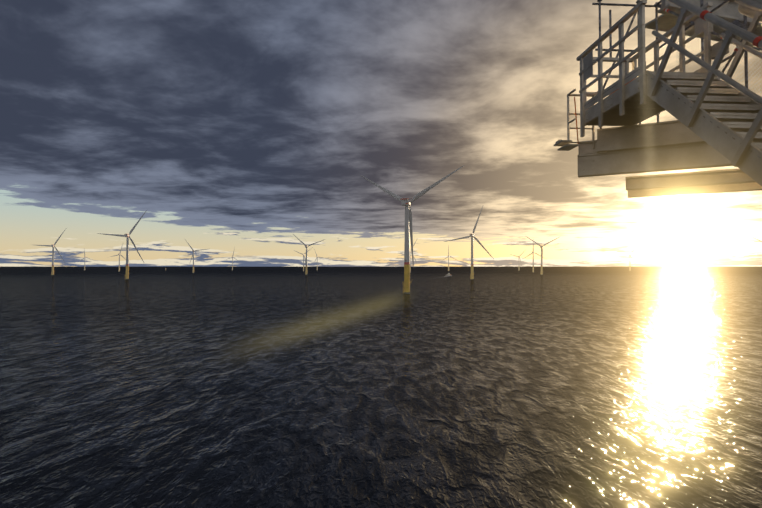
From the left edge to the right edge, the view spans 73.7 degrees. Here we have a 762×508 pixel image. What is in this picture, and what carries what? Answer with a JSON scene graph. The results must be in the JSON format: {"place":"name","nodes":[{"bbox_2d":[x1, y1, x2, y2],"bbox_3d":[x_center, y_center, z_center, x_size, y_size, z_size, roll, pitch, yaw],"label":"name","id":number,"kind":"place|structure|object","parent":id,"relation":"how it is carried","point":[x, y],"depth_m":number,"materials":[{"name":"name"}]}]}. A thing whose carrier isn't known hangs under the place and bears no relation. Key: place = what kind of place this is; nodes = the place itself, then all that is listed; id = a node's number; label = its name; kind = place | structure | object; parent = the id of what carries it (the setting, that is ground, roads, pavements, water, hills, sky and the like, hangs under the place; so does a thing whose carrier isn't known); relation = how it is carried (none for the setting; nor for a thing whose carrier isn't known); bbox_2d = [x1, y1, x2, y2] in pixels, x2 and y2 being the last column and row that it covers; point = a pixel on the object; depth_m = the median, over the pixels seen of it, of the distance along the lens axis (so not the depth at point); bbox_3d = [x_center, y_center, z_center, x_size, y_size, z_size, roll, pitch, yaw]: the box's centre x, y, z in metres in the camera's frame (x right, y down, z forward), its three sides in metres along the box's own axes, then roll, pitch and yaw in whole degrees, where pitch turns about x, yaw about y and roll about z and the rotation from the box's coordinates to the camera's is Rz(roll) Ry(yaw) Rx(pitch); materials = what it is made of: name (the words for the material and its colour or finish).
{"place":"outdoors","nodes":[
{"label":"outdoors","id":0,"kind":"place"},
{"bbox_2d":[0,267,761,507],"bbox_3d":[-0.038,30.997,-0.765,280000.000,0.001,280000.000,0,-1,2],"label":"sea","id":1,"kind":"structure","parent":0,"point":[377,387],"depth_m":130.13,"materials":[{"name":"liquid"}]},
{"bbox_2d":[37,229,65,274],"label":"turbine","id":2,"kind":"object","parent":1,"relation":"in","point":[53,271],"depth_m":1803.27,"materials":[{"name":"white metal"}]},
{"bbox_2d":[111,244,125,271],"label":"turbine","id":3,"kind":"object","parent":1,"relation":"in","point":[119,259],"depth_m":3064.93,"materials":[{"name":"white metal"}]},
{"bbox_2d":[97,210,146,278],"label":"turbine","id":4,"kind":"object","parent":1,"relation":"in","point":[127,251],"depth_m":1212.70,"materials":[{"name":"white metal"}]},
{"bbox_2d":[186,241,205,272],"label":"turbine","id":5,"kind":"object","parent":1,"relation":"in","point":[193,256],"depth_m":2423.70,"materials":[{"name":"white metal"}]},
{"bbox_2d":[296,247,312,270],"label":"turbine","id":6,"kind":"object","parent":1,"relation":"in","point":[303,258],"depth_m":3168.44,"materials":[{"name":"white metal"}]},
{"bbox_2d":[293,234,322,274],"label":"turbine","id":7,"kind":"object","parent":1,"relation":"in","point":[306,246],"depth_m":1869.74,"materials":[{"name":"white metal"}]},
{"bbox_2d":[362,166,462,293],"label":"turbine","id":8,"kind":"object","parent":1,"relation":"in","point":[406,202],"depth_m":581.35,"materials":[{"name":"white metal"}]},
{"bbox_2d":[442,245,452,270],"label":"turbine","id":9,"kind":"object","parent":1,"relation":"in","point":[448,258],"depth_m":3556.24,"materials":[{"name":"white metal"}]},
{"bbox_2d":[444,206,493,279],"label":"turbine","id":10,"kind":"object","parent":1,"relation":"in","point":[472,264],"depth_m":1204.28,"materials":[{"name":"white metal"}]},
{"bbox_2d":[523,244,543,271],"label":"turbine","id":11,"kind":"object","parent":1,"relation":"in","point":[533,257],"depth_m":2651.13,"materials":[{"name":"white metal"}]},
{"bbox_2d":[526,236,558,274],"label":"turbine","id":12,"kind":"object","parent":1,"relation":"in","point":[541,271],"depth_m":1865.22,"materials":[{"name":"white metal"}]},
{"bbox_2d":[0,0,761,266],"label":"sky","id":13,"kind":"structure","parent":0,"point":[248,126],"materials":[{"name":"grey"}]},
{"bbox_2d":[554,0,761,197],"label":"offshore platform","id":14,"kind":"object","parent":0,"point":[718,123],"depth_m":9.38,"materials":[{"name":"metal"}]},
{"bbox_2d":[675,0,761,94],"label":"safety net","id":15,"kind":"object","parent":14,"relation":"attached to","point":[729,45],"depth_m":8.79,"materials":[{"name":"grey"}]}
]}

